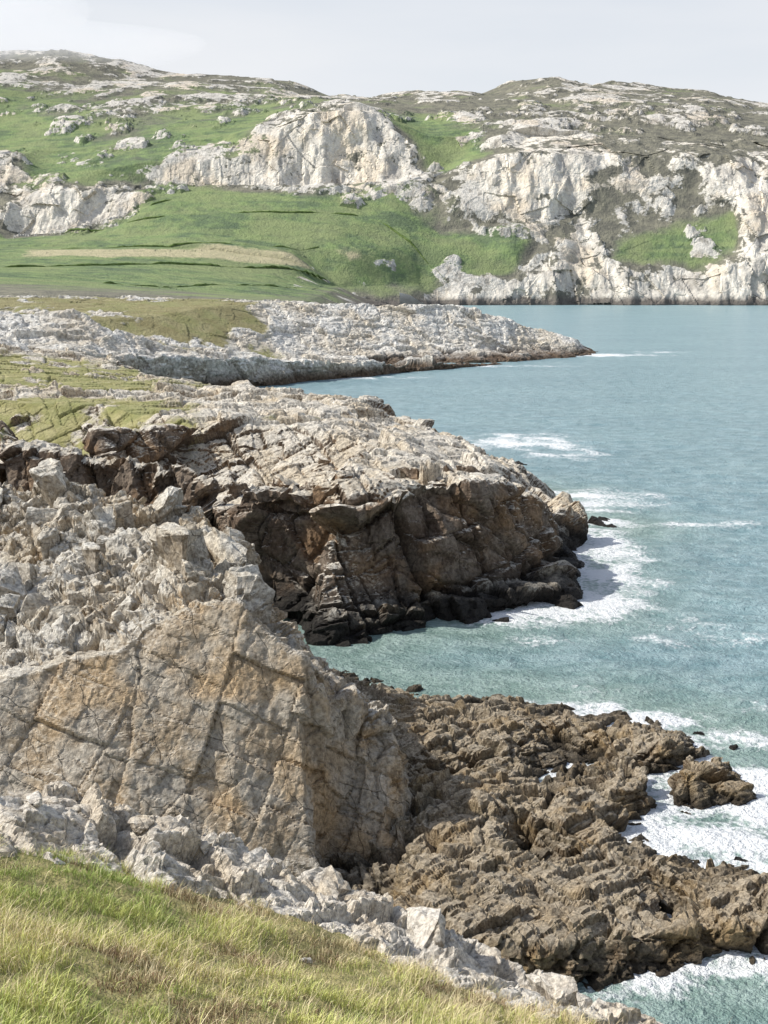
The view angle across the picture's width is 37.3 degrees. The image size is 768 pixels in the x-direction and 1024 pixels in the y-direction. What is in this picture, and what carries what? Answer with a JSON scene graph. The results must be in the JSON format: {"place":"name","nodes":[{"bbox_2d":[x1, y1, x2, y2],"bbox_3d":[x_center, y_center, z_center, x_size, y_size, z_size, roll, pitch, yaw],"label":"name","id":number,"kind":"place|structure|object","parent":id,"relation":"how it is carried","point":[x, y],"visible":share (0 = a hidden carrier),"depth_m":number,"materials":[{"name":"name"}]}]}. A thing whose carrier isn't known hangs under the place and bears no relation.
{"place":"outdoors","nodes":[
{"label":"outdoors","id":0,"kind":"place"},
{"bbox_2d":[0,478,415,877],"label":"rocky outcrop","id":1,"kind":"object","parent":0,"point":[204,705],"visible":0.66,"depth_m":42.63,"materials":[{"name":"grey stone"}]},
{"bbox_2d":[0,487,3,508],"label":"rock block","id":2,"kind":"object","parent":1,"relation":"on","point":[1,494],"visible":0.85,"depth_m":60.27,"materials":[{"name":"grey stone"}]},
{"bbox_2d":[0,615,5,634],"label":"rock block","id":3,"kind":"object","parent":1,"relation":"on","point":[2,623],"visible":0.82,"depth_m":45.64,"materials":[{"name":"grey stone"}]},
{"bbox_2d":[0,554,19,563],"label":"rock block","id":4,"kind":"object","parent":1,"relation":"on","point":[4,559],"visible":0.12,"depth_m":53.86,"materials":[{"name":"grey stone"}]},
{"bbox_2d":[0,593,20,621],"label":"rock block","id":5,"kind":"object","parent":1,"relation":"on","point":[9,603],"visible":0.91,"depth_m":47.09,"materials":[{"name":"grey stone"}]},
{"bbox_2d":[4,619,16,649],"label":"rock block","id":6,"kind":"object","parent":1,"relation":"on","point":[10,634],"visible":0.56,"depth_m":45.32,"materials":[{"name":"grey stone"}]},
{"bbox_2d":[2,494,23,505],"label":"rock block","id":7,"kind":"object","parent":1,"relation":"on","point":[8,499],"visible":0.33,"depth_m":60.55,"materials":[{"name":"grey stone"}]},
{"bbox_2d":[0,562,27,599],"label":"rock block","id":8,"kind":"object","parent":1,"relation":"on","point":[11,580],"visible":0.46,"depth_m":48.93,"materials":[{"name":"grey stone"}]},
{"bbox_2d":[16,562,36,583],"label":"rock block","id":9,"kind":"object","parent":1,"relation":"on","point":[27,571],"visible":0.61,"depth_m":50.66,"materials":[{"name":"grey stone"}]},
{"bbox_2d":[14,593,53,624],"bbox_3d":[-14.640,4.742,48.182,2.324,2.822,1.951,18,8,-3],"label":"rock block","id":10,"kind":"object","parent":1,"relation":"on","point":[32,603],"visible":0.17,"depth_m":47.16,"materials":[{"name":"grey stone"}]},
{"bbox_2d":[25,507,58,535],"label":"rock block","id":11,"kind":"object","parent":1,"relation":"on","point":[38,517],"visible":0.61,"depth_m":57.25,"materials":[{"name":"grey stone"}]},
{"bbox_2d":[37,526,58,551],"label":"rock block","id":12,"kind":"object","parent":1,"relation":"on","point":[39,543],"visible":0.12,"depth_m":55.89,"materials":[{"name":"grey stone"}]},
{"bbox_2d":[29,464,67,507],"bbox_3d":[-17.368,-0.966,60.210,1.893,3.432,1.254,13,38,21],"label":"rock block","id":13,"kind":"object","parent":1,"relation":"on","point":[52,483],"visible":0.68,"depth_m":59.32,"materials":[{"name":"grey stone"}]},
{"bbox_2d":[37,527,60,560],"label":"rock block","id":14,"kind":"object","parent":1,"relation":"on","point":[48,538],"visible":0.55,"depth_m":54.77,"materials":[{"name":"grey stone"}]},
{"bbox_2d":[35,458,65,493],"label":"rock block","id":15,"kind":"object","parent":1,"relation":"on","point":[49,461],"visible":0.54,"depth_m":59.89,"materials":[{"name":"grey stone"}]},
{"bbox_2d":[49,559,67,581],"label":"rock block","id":16,"kind":"object","parent":1,"relation":"on","point":[59,568],"visible":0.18,"depth_m":50.64,"materials":[{"name":"grey stone"}]},
{"bbox_2d":[46,603,80,624],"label":"rock block","id":17,"kind":"object","parent":1,"relation":"on","point":[55,613],"visible":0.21,"depth_m":45.87,"materials":[{"name":"grey stone"}]},
{"bbox_2d":[53,503,77,519],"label":"rock block","id":18,"kind":"object","parent":1,"relation":"on","point":[63,509],"visible":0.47,"depth_m":57.07,"materials":[{"name":"grey stone"}]},
{"bbox_2d":[59,572,80,593],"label":"rock block","id":19,"kind":"object","parent":1,"relation":"on","point":[67,576],"visible":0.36,"depth_m":49.05,"materials":[{"name":"grey stone"}]},
{"bbox_2d":[81,542,99,573],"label":"rock block","id":20,"kind":"object","parent":1,"relation":"on","point":[90,553],"visible":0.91,"depth_m":50.61,"materials":[{"name":"grey stone"}]},
{"bbox_2d":[85,484,96,498],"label":"rock block","id":21,"kind":"object","parent":1,"relation":"on","point":[91,492],"visible":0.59,"depth_m":60.86,"materials":[{"name":"grey stone"}]},
{"bbox_2d":[79,505,114,535],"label":"rock block","id":22,"kind":"object","parent":1,"relation":"on","point":[96,513],"visible":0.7,"depth_m":56.17,"materials":[{"name":"grey stone"}]},
{"bbox_2d":[85,506,115,542],"bbox_3d":[-14.024,0.579,56.507,1.509,1.908,1.145,-10,-8,-7],"label":"rock block","id":23,"kind":"object","parent":1,"relation":"on","point":[105,525],"visible":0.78,"depth_m":56.08,"materials":[{"name":"grey stone"}]},
{"bbox_2d":[96,535,109,554],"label":"rock block","id":24,"kind":"object","parent":1,"relation":"on","point":[101,540],"visible":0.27,"depth_m":54.00,"materials":[{"name":"grey stone"}]},
{"bbox_2d":[105,534,136,564],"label":"rock block","id":25,"kind":"object","parent":1,"relation":"on","point":[117,544],"visible":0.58,"depth_m":52.46,"materials":[{"name":"grey stone"}]},
{"bbox_2d":[113,500,134,529],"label":"rock block","id":26,"kind":"object","parent":1,"relation":"on","point":[124,510],"visible":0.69,"depth_m":57.13,"materials":[{"name":"grey stone"}]},
{"bbox_2d":[116,595,139,617],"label":"rock block","id":27,"kind":"object","parent":1,"relation":"on","point":[129,602],"visible":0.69,"depth_m":46.10,"materials":[{"name":"grey stone"}]},
{"bbox_2d":[119,527,141,548],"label":"rock block","id":28,"kind":"object","parent":1,"relation":"on","point":[131,536],"visible":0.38,"depth_m":54.24,"materials":[{"name":"grey stone"}]},
{"bbox_2d":[135,546,143,558],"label":"rock block","id":29,"kind":"object","parent":1,"relation":"on","point":[139,552],"visible":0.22,"depth_m":52.45,"materials":[{"name":"grey stone"}]},
{"bbox_2d":[139,524,156,540],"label":"rock block","id":30,"kind":"object","parent":1,"relation":"on","point":[148,533],"visible":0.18,"depth_m":54.12,"materials":[{"name":"grey stone"}]},
{"bbox_2d":[154,563,175,586],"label":"rock block","id":31,"kind":"object","parent":1,"relation":"on","point":[164,572],"visible":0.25,"depth_m":47.63,"materials":[{"name":"grey stone"}]},
{"bbox_2d":[152,486,183,522],"bbox_3d":[-11.385,-0.236,58.873,1.565,2.172,2.450,2,12,9],"label":"rock block","id":32,"kind":"object","parent":1,"relation":"on","point":[167,501],"visible":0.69,"depth_m":58.24,"materials":[{"name":"grey stone"}]},
{"bbox_2d":[156,522,189,573],"bbox_3d":[-9.049,1.915,49.095,1.300,2.879,2.539,-10,19,-18],"label":"rock block","id":33,"kind":"object","parent":1,"relation":"on","point":[172,538],"visible":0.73,"depth_m":48.45,"materials":[{"name":"grey stone"}]},
{"bbox_2d":[150,528,208,567],"bbox_3d":[-9.173,2.076,50.656,1.252,2.581,3.101,11,16,43],"label":"rock block","id":34,"kind":"object","parent":1,"relation":"on","point":[197,546],"visible":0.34,"depth_m":50.55,"materials":[{"name":"grey stone"}]},
{"bbox_2d":[174,505,187,516],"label":"rock block","id":35,"kind":"object","parent":1,"relation":"on","point":[179,510],"visible":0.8,"depth_m":58.85,"materials":[{"name":"stone"}]},
{"bbox_2d":[182,519,196,529],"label":"rock block","id":36,"kind":"object","parent":1,"relation":"on","point":[191,526],"visible":0.24,"depth_m":57.04,"materials":[{"name":"grey stone"}]},
{"bbox_2d":[181,559,198,582],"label":"rock block","id":37,"kind":"object","parent":1,"relation":"on","point":[189,571],"visible":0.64,"depth_m":45.38,"materials":[{"name":"grey stone"}]},
{"bbox_2d":[201,525,211,530],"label":"rock block","id":38,"kind":"object","parent":1,"relation":"on","point":[206,527],"visible":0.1,"depth_m":56.55,"materials":[{"name":"grey stone"}]},
{"bbox_2d":[214,556,230,575],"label":"rock block","id":39,"kind":"object","parent":1,"relation":"on","point":[222,565],"visible":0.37,"depth_m":51.57,"materials":[{"name":"grey stone"}]},
{"bbox_2d":[203,527,247,566],"bbox_3d":[-7.316,2.149,53.511,1.755,3.071,3.238,-18,16,-19],"label":"rock block","id":40,"kind":"object","parent":1,"relation":"on","point":[219,544],"visible":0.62,"depth_m":52.91,"materials":[{"name":"grey stone"}]},
{"bbox_2d":[229,564,262,579],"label":"rock block","id":41,"kind":"object","parent":1,"relation":"on","point":[252,568],"visible":0.18,"depth_m":50.03,"materials":[{"name":"grey stone"}]},
{"bbox_2d":[222,570,274,624],"bbox_3d":[-5.549,3.519,45.927,1.973,2.362,1.504,20,11,38],"label":"rock block","id":42,"kind":"object","parent":1,"relation":"on","point":[255,593],"visible":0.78,"depth_m":45.49,"materials":[{"name":"grey stone"}]},
{"bbox_2d":[0,295,597,386],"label":"rocky headland","id":43,"kind":"structure","parent":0,"point":[230,341],"depth_m":300.62,"materials":[{"name":"grey stone"}]},
{"bbox_2d":[0,343,616,646],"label":"sea cliff headland","id":44,"kind":"structure","parent":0,"point":[359,557],"depth_m":80.90,"materials":[{"name":"grey stone"}]},
{"bbox_2d":[4,439,12,445],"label":"rock block","id":45,"kind":"object","parent":44,"relation":"on","point":[8,442],"visible":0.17,"depth_m":85.87,"materials":[{"name":"grey stone"}]},
{"bbox_2d":[227,482,247,498],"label":"rock block","id":46,"kind":"object","parent":44,"relation":"on","point":[235,490],"visible":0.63,"depth_m":91.97,"materials":[{"name":"brown stone"}]},
{"bbox_2d":[272,474,299,487],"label":"rock block","id":47,"kind":"object","parent":44,"relation":"on","point":[279,480],"visible":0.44,"depth_m":77.76,"materials":[{"name":"grey stone"}]},
{"bbox_2d":[305,474,328,490],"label":"rock block","id":48,"kind":"object","parent":44,"relation":"on","point":[311,481],"visible":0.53,"depth_m":76.94,"materials":[{"name":"grey stone"}]},
{"bbox_2d":[318,457,329,465],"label":"rock block","id":49,"kind":"object","parent":44,"relation":"on","point":[325,461],"visible":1,"depth_m":94.29,"materials":[{"name":"grey stone"}]},
{"bbox_2d":[326,471,335,480],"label":"rock block","id":50,"kind":"object","parent":44,"relation":"on","point":[330,475],"visible":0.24,"depth_m":78.28,"materials":[{"name":"grey stone"}]},
{"bbox_2d":[335,470,353,478],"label":"rock block","id":51,"kind":"object","parent":44,"relation":"on","point":[347,474],"visible":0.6,"depth_m":76.32,"materials":[{"name":"grey stone"}]},
{"bbox_2d":[362,468,394,479],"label":"rock block","id":52,"kind":"object","parent":44,"relation":"on","point":[372,473],"visible":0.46,"depth_m":80.25,"materials":[{"name":"grey stone"}]},
{"bbox_2d":[398,467,419,479],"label":"rock block","id":53,"kind":"object","parent":44,"relation":"on","point":[411,472],"visible":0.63,"depth_m":81.79,"materials":[{"name":"brown stone"}]},
{"bbox_2d":[428,481,446,485],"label":"rock block","id":54,"kind":"object","parent":44,"relation":"on","point":[436,483],"visible":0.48,"depth_m":78.63,"materials":[{"name":"grey stone"}]},
{"bbox_2d":[436,477,443,481],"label":"rock block","id":55,"kind":"object","parent":44,"relation":"on","point":[439,479],"visible":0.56,"depth_m":81.65,"materials":[{"name":"grey stone"}]},
{"bbox_2d":[442,464,453,471],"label":"rock block","id":56,"kind":"object","parent":44,"relation":"on","point":[446,467],"visible":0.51,"depth_m":84.41,"materials":[{"name":"grey stone"}]},
{"bbox_2d":[456,465,479,472],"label":"rock block","id":57,"kind":"object","parent":44,"relation":"on","point":[470,468],"visible":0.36,"depth_m":82.47,"materials":[{"name":"grey stone"}]},
{"bbox_2d":[0,781,662,1023],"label":"cliff edge rock","id":58,"kind":"object","parent":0,"point":[227,861],"visible":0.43,"depth_m":22.88,"materials":[{"name":"grey stone"}]},
{"bbox_2d":[26,790,42,806],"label":"boulder","id":59,"kind":"object","parent":58,"relation":"on","point":[35,798],"visible":1,"depth_m":22.20,"materials":[{"name":"grey stone"}]},
{"bbox_2d":[65,806,80,812],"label":"boulder","id":60,"kind":"object","parent":58,"relation":"on","point":[78,808],"visible":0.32,"depth_m":23.20,"materials":[{"name":"grey stone"}]},
{"bbox_2d":[72,804,90,818],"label":"boulder","id":61,"kind":"object","parent":58,"relation":"on","point":[86,809],"visible":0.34,"depth_m":23.36,"materials":[{"name":"grey stone"}]},
{"bbox_2d":[126,815,155,833],"bbox_3d":[-4.988,6.494,23.730,0.638,0.309,0.516,0,8,-41],"label":"boulder","id":62,"kind":"object","parent":58,"relation":"on","point":[139,824],"visible":0.88,"depth_m":23.57,"materials":[{"name":"grey stone"}]},
{"bbox_2d":[136,823,159,840],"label":"boulder","id":63,"kind":"object","parent":58,"relation":"on","point":[143,833],"visible":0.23,"depth_m":23.55,"materials":[{"name":"grey stone"}]},
{"bbox_2d":[155,815,187,830],"bbox_3d":[-4.895,6.928,24.791,1.299,0.597,0.621,-9,39,-22],"label":"boulder","id":64,"kind":"object","parent":58,"relation":"on","point":[167,822],"visible":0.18,"depth_m":24.85,"materials":[{"name":"grey stone"}]},
{"bbox_2d":[200,831,221,854],"bbox_3d":[-3.676,6.933,23.837,0.316,0.242,0.540,11,34,37],"label":"boulder","id":65,"kind":"object","parent":58,"relation":"on","point":[207,841],"visible":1,"depth_m":23.75,"materials":[{"name":"grey stone"}]},
{"bbox_2d":[297,865,351,895],"bbox_3d":[-1.542,8.452,25.343,1.082,0.649,1.477,31,37,26],"label":"boulder","id":66,"kind":"object","parent":58,"relation":"on","point":[315,876],"visible":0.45,"depth_m":25.46,"materials":[{"name":"grey stone"}]},
{"bbox_2d":[317,880,339,898],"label":"boulder","id":67,"kind":"object","parent":58,"relation":"on","point":[328,887],"visible":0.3,"depth_m":24.52,"materials":[{"name":"grey stone"}]},
{"bbox_2d":[405,907,444,950],"bbox_3d":[0.919,8.974,24.370,0.878,0.823,1.552,-13,0,-16],"label":"boulder","id":68,"kind":"object","parent":58,"relation":"on","point":[425,925],"visible":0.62,"depth_m":24.09,"materials":[{"name":"grey stone"}]},
{"bbox_2d":[445,929,462,945],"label":"boulder","id":69,"kind":"object","parent":58,"relation":"on","point":[452,931],"visible":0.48,"depth_m":24.37,"materials":[{"name":"grey stone"}]},
{"bbox_2d":[445,937,494,975],"bbox_3d":[1.727,9.603,23.770,1.501,0.709,1.121,15,17,-9],"label":"boulder","id":70,"kind":"object","parent":58,"relation":"on","point":[466,960],"visible":0.2,"depth_m":23.98,"materials":[{"name":"grey stone"}]},
{"bbox_2d":[471,947,500,973],"bbox_3d":[2.129,9.763,24.991,1.011,0.281,0.616,15,36,30],"label":"boulder","id":71,"kind":"object","parent":58,"relation":"on","point":[490,958],"visible":0.66,"depth_m":24.82,"materials":[{"name":"grey stone"}]},
{"bbox_2d":[525,972,579,1007],"bbox_3d":[3.422,9.678,22.859,0.697,0.921,1.206,-20,14,-24],"label":"boulder","id":72,"kind":"object","parent":58,"relation":"on","point":[549,986],"visible":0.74,"depth_m":22.52,"materials":[{"name":"grey stone"}]},
{"bbox_2d":[0,823,728,1023],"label":"grassy slope","id":73,"kind":"structure","parent":0,"point":[63,881],"depth_m":17.93,"materials":[{"name":"green plant"}]},
{"bbox_2d":[0,49,767,306],"bbox_3d":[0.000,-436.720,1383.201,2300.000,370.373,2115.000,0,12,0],"label":"hill terrain","id":74,"kind":"structure","parent":0,"point":[558,190],"depth_m":1114.30,"materials":[{"name":"green plant"}]},
{"bbox_2d":[6,261,327,280],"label":"hedge","id":75,"kind":"object","parent":74,"relation":"on","point":[207,264],"visible":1,"depth_m":861.65,"materials":[{"name":"green plant"}]},
{"bbox_2d":[150,194,198,205],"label":"hedge","id":76,"kind":"object","parent":74,"relation":"on","point":[161,201],"visible":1,"depth_m":1088.63,"materials":[{"name":"green plant"}]},
{"bbox_2d":[64,242,317,249],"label":"hedge","id":77,"kind":"object","parent":74,"relation":"on","point":[173,244],"visible":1,"depth_m":975.62,"materials":[{"name":"green plant"}]},
{"bbox_2d":[104,281,298,287],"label":"hedge","id":78,"kind":"object","parent":74,"relation":"on","point":[111,282],"visible":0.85,"depth_m":714.32,"materials":[{"name":"green plant"}]},
{"bbox_2d":[61,211,357,232],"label":"hedge","id":79,"kind":"object","parent":74,"relation":"on","point":[221,213],"visible":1,"depth_m":1070.59,"materials":[{"name":"green plant"}]},
{"bbox_2d":[380,221,448,282],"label":"hedge","id":80,"kind":"object","parent":74,"relation":"on","point":[404,237],"visible":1,"depth_m":1064.64,"materials":[{"name":"green plant"}]},
{"bbox_2d":[0,0,767,102],"label":"sky","id":81,"kind":"structure","parent":0,"point":[365,48],"materials":[{"name":"white"}]},
{"bbox_2d":[257,293,767,1023],"bbox_3d":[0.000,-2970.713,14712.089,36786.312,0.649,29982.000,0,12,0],"label":"sea water","id":82,"kind":"structure","parent":0,"point":[645,429],"depth_m":90.90,"materials":[{"name":"teal liquid"}]},
{"bbox_2d":[338,637,354,643],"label":"sea rock","id":83,"kind":"object","parent":82,"relation":"in","point":[343,639],"visible":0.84,"depth_m":70.42,"materials":[{"name":"brown stone"}]},
{"bbox_2d":[492,617,508,621],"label":"sea rock","id":84,"kind":"object","parent":82,"relation":"in","point":[504,619],"visible":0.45,"depth_m":74.56,"materials":[{"name":"grey stone"}]},
{"bbox_2d":[693,731,704,735],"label":"sea rock","id":85,"kind":"object","parent":82,"relation":"in","point":[699,733],"visible":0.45,"depth_m":56.17,"materials":[{"name":"black stone"}]},
{"bbox_2d":[729,744,737,749],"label":"sea rock","id":86,"kind":"object","parent":82,"relation":"in","point":[733,747],"visible":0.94,"depth_m":54.55,"materials":[{"name":"black stone"}]},
{"bbox_2d":[734,856,748,861],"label":"sea rock","id":87,"kind":"object","parent":82,"relation":"in","point":[740,859],"visible":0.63,"depth_m":43.85,"materials":[{"name":"grey stone"}]},
{"bbox_2d":[330,668,767,991],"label":"tidal rock shelf","id":88,"kind":"object","parent":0,"point":[497,844],"visible":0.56,"depth_m":43.20,"materials":[{"name":"brown stone"}]}
]}

